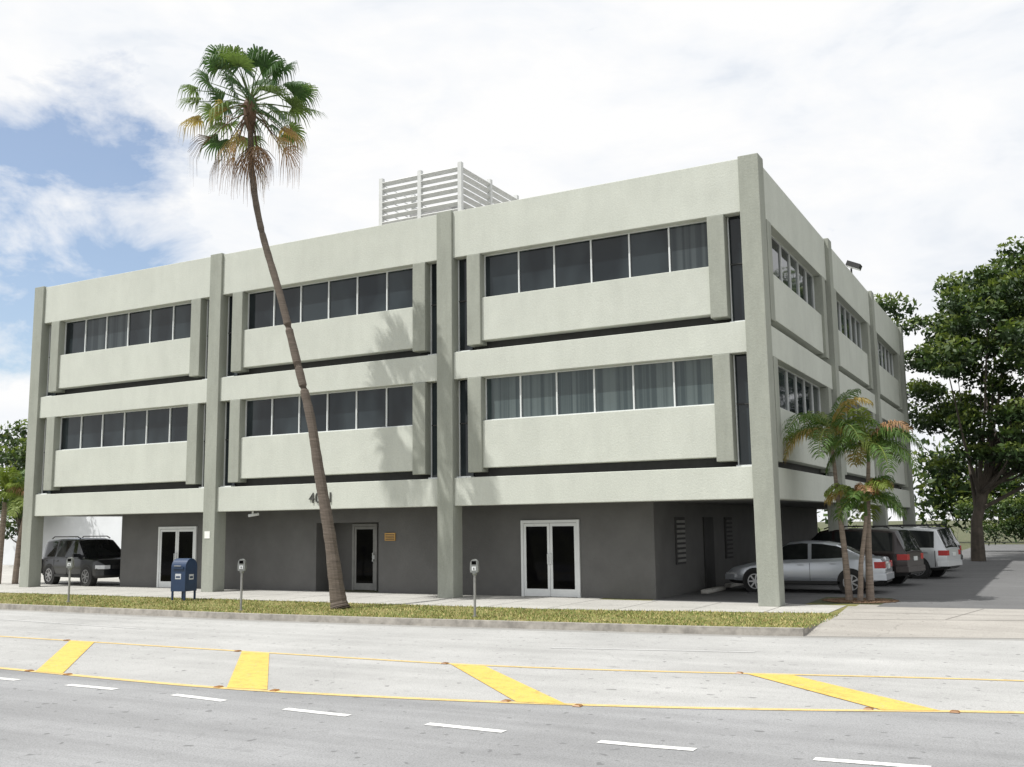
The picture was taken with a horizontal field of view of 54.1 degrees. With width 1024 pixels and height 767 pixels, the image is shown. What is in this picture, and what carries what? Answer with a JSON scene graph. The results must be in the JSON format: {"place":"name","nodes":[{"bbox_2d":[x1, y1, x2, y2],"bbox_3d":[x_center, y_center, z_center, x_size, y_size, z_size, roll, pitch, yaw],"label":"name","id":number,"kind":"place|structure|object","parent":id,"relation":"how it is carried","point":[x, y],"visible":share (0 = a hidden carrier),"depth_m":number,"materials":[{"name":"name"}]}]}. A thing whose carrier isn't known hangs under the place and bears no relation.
{"place":"outdoors","nodes":[
{"label":"outdoors","id":0,"kind":"place"},
{"bbox_2d":[0,584,845,612],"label":"sidewalk","id":1,"kind":"structure","parent":0,"point":[538,602],"depth_m":26.05,"materials":[{"name":"concrete"}]},
{"bbox_2d":[0,465,24,583],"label":"palm tree","id":2,"kind":"object","parent":1,"relation":"on","point":[12,490],"visible":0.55,"depth_m":37.07,"materials":[{"name":"green plant"}]},
{"bbox_2d":[0,609,1023,766],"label":"road","id":3,"kind":"structure","parent":0,"point":[49,720],"depth_m":11.78,"materials":[{"name":"grey asphalt"}]},
{"bbox_2d":[25,639,959,712],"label":"road reflectors","id":4,"kind":"object","parent":3,"relation":"on","point":[580,705],"visible":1,"depth_m":12.54,"materials":[{"name":"white plastic"}]},
{"bbox_2d":[0,619,1023,766],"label":"road markings","id":5,"kind":"object","parent":3,"relation":"on","point":[250,672],"visible":1,"depth_m":12.72,"materials":[{"name":"yellow paint"}]},
{"bbox_2d":[0,0,1023,521],"label":"sky","id":6,"kind":"structure","parent":0,"point":[895,128],"materials":[{"name":"white"}]},
{"bbox_2d":[1,544,1023,608],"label":"parking lot pavement","id":7,"kind":"structure","parent":0,"point":[995,580],"depth_m":27.72,"materials":[{"name":"grey asphalt"}]},
{"bbox_2d":[0,419,27,556],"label":"background tree","id":8,"kind":"object","parent":7,"relation":"on","point":[16,455],"visible":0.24,"depth_m":55.76,"materials":[{"name":"green plant"}]},
{"bbox_2d":[0,514,121,564],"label":"white warehouse","id":9,"kind":"structure","parent":7,"relation":"on","point":[110,527],"depth_m":56.01,"materials":[{"name":"paint"}]},
{"bbox_2d":[41,536,120,585],"bbox_3d":[-15.233,6.390,36.245,4.388,1.752,2.015,-7,-10,38],"label":"parked suv","id":10,"kind":"object","parent":7,"relation":"on","point":[95,559],"visible":0.86,"depth_m":35.69,"materials":[{"name":"black paint"}]},
{"bbox_2d":[19,153,915,606],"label":"stucco walls","id":11,"kind":"structure","parent":7,"relation":"on","point":[783,325],"depth_m":27.89,"materials":[{"name":"beige paint"}]},
{"bbox_2d":[309,492,330,502],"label":"address numbers","id":12,"kind":"object","parent":11,"relation":"attached to","point":[313,498],"visible":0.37,"depth_m":29.14,"materials":[{"name":"metal"}]},
{"bbox_2d":[38,217,898,494],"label":"window frames","id":13,"kind":"structure","parent":11,"relation":"attached to","point":[730,265],"depth_m":29.01,"materials":[{"name":"grey metal"}]},
{"bbox_2d":[43,216,902,493],"bbox_3d":[0.428,1.348,40.636,25.496,6.055,24.830,-5,-9,28],"label":"window glass","id":14,"kind":"object","parent":13,"relation":"in","point":[694,384],"visible":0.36,"depth_m":27.60,"materials":[{"name":"black glass"}]},
{"bbox_2d":[845,260,861,271],"bbox_3d":[12.466,-4.144,36.559,0.525,0.685,0.400,-5,-9,28],"label":"roof floodlight","id":15,"kind":"object","parent":11,"relation":"on","point":[851,265],"visible":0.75,"depth_m":36.45,"materials":[{"name":"white metal"}]},
{"bbox_2d":[701,586,725,593],"bbox_3d":[5.532,5.668,27.557,0.200,0.114,1.700,-5,-9,28],"label":"wheel stop","id":16,"kind":"object","parent":7,"relation":"on","point":[712,589],"visible":1,"depth_m":27.29,"materials":[{"name":"concrete"}]},
{"bbox_2d":[724,582,742,587],"bbox_3d":[6.683,5.995,29.983,0.200,0.114,1.700,-5,-9,28],"label":"wheel stop","id":17,"kind":"object","parent":7,"relation":"on","point":[730,585],"visible":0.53,"depth_m":29.39,"materials":[{"name":"concrete"}]},
{"bbox_2d":[725,540,893,593],"bbox_3d":[8.114,5.006,27.501,4.250,1.416,1.972,-5,-9,28],"label":"parked sedan","id":18,"kind":"object","parent":7,"relation":"on","point":[811,562],"visible":0.62,"depth_m":26.68,"materials":[{"name":"silver metal"}]},
{"bbox_2d":[823,598,898,602],"bbox_3d":[8.255,5.143,23.794,1.758,0.026,1.550,-5,-9,28],"label":"mulch bed","id":19,"kind":"object","parent":7,"relation":"on","point":[855,600],"visible":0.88,"depth_m":23.60,"materials":[{"name":"brown soil"}]},
{"bbox_2d":[782,388,923,600],"bbox_3d":[8.128,2.628,24.338,3.525,5.189,2.831,-5,-9,28],"label":"young palm cluster","id":20,"kind":"object","parent":19,"relation":"on","point":[883,441],"visible":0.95,"depth_m":23.98,"materials":[{"name":"green plant"}]},
{"bbox_2d":[811,525,925,586],"bbox_3d":[10.065,5.237,30.592,4.436,1.771,2.037,-8,-10,40],"label":"parked suv","id":21,"kind":"object","parent":7,"relation":"on","point":[901,550],"visible":0.38,"depth_m":29.21,"materials":[{"name":"black paint"}]},
{"bbox_2d":[871,525,962,578],"bbox_3d":[12.700,5.687,33.970,4.388,1.752,2.015,-8,-10,40],"label":"parked suv","id":22,"kind":"object","parent":7,"relation":"on","point":[939,549],"visible":0.42,"depth_m":32.42,"materials":[{"name":"white metal"}]},
{"bbox_2d":[892,524,962,558],"bbox_3d":[14.767,6.298,38.495,4.388,1.752,2.015,-7,-10,36],"label":"parked suv","id":23,"kind":"object","parent":7,"relation":"on","point":[954,538],"visible":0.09,"depth_m":37.66,"materials":[{"name":"white paint"}]},
{"bbox_2d":[874,235,1023,560],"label":"shade tree","id":24,"kind":"object","parent":7,"relation":"on","point":[996,293],"visible":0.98,"depth_m":45.52,"materials":[{"name":"green plant"}]},
{"bbox_2d":[817,520,1023,638],"bbox_3d":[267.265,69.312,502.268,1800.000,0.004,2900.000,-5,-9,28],"label":"ground","id":25,"kind":"structure","parent":0,"point":[889,523],"depth_m":612.87,"materials":[{"name":"grey concrete"}]},
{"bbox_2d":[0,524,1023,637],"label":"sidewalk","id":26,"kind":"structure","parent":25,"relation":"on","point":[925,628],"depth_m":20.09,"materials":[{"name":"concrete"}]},
{"bbox_2d":[66,557,73,601],"bbox_3d":[-11.982,5.310,27.164,0.177,1.200,0.138,-1,-8,3],"label":"parking meter","id":27,"kind":"object","parent":26,"relation":"on","point":[69,563],"visible":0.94,"depth_m":27.16,"materials":[{"name":"grey metal"}]},
{"bbox_2d":[171,558,196,600],"bbox_3d":[-8.919,5.318,27.249,0.493,1.125,0.516,-4,-9,23],"label":"mailbox","id":28,"kind":"object","parent":26,"relation":"on","point":[183,575],"visible":0.97,"depth_m":27.11,"materials":[{"name":"blue metal"}]},
{"bbox_2d":[238,559,245,610],"bbox_3d":[-6.348,4.721,23.545,0.177,1.200,0.138,-1,-8,3],"label":"parking meter","id":29,"kind":"object","parent":26,"relation":"on","point":[241,565],"visible":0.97,"depth_m":23.54,"materials":[{"name":"grey metal"}]},
{"bbox_2d":[176,44,350,609],"bbox_3d":[-6.267,-1.794,25.826,5.340,14.919,3.778,-5,-9,28],"label":"palm tree","id":30,"kind":"object","parent":26,"relation":"on","point":[228,59],"visible":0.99,"depth_m":26.39,"materials":[{"name":"green plant"}]},
{"bbox_2d":[0,592,838,627],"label":"grass","id":31,"kind":"structure","parent":26,"relation":"on","point":[561,617],"depth_m":22.16,"materials":[{"name":"plant"}]},
{"bbox_2d":[119,502,817,599],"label":"ground floor walls","id":32,"kind":"structure","parent":26,"relation":"on","point":[627,550],"depth_m":28.82,"materials":[{"name":"grey paint"}]},
{"bbox_2d":[156,511,733,597],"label":"doors and fittings","id":33,"kind":"structure","parent":32,"relation":"attached to","point":[550,558],"depth_m":27.13,"materials":[{"name":"white metal"}]},
{"bbox_2d":[52,317,899,515],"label":"floors and roof","id":34,"kind":"object","parent":32,"relation":"on","point":[628,466],"visible":0.02,"depth_m":28.24,"materials":[{"name":"paint"}]},
{"bbox_2d":[379,162,518,224],"bbox_3d":[-2.135,-5.171,35.188,3.303,3.530,4.053,-5,-9,28],"label":"rooftop louvre enclosure","id":35,"kind":"object","parent":34,"relation":"on","point":[419,211],"visible":0.27,"depth_m":33.69,"materials":[{"name":"white metal"}]},
{"bbox_2d":[470,559,478,617],"bbox_3d":[-0.784,4.298,21.088,0.177,1.200,0.138,-3,-8,13],"label":"parking meter","id":36,"kind":"object","parent":26,"relation":"on","point":[474,566],"visible":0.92,"depth_m":21.09,"materials":[{"name":"grey metal"}]},
{"bbox_2d":[817,430,1023,542],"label":"distant trees","id":37,"kind":"object","parent":25,"relation":"on","point":[952,489],"visible":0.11,"depth_m":80.86,"materials":[{"name":"green plant"}]},
{"bbox_2d":[952,493,1023,544],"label":"hedge","id":38,"kind":"object","parent":25,"relation":"on","point":[1016,506],"visible":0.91,"depth_m":57.67,"materials":[{"name":"green plant"}]},
{"bbox_2d":[833,606,1023,619],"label":"driveway","id":39,"kind":"structure","parent":0,"point":[890,613],"depth_m":20.34,"materials":[{"name":"concrete"}]}
]}

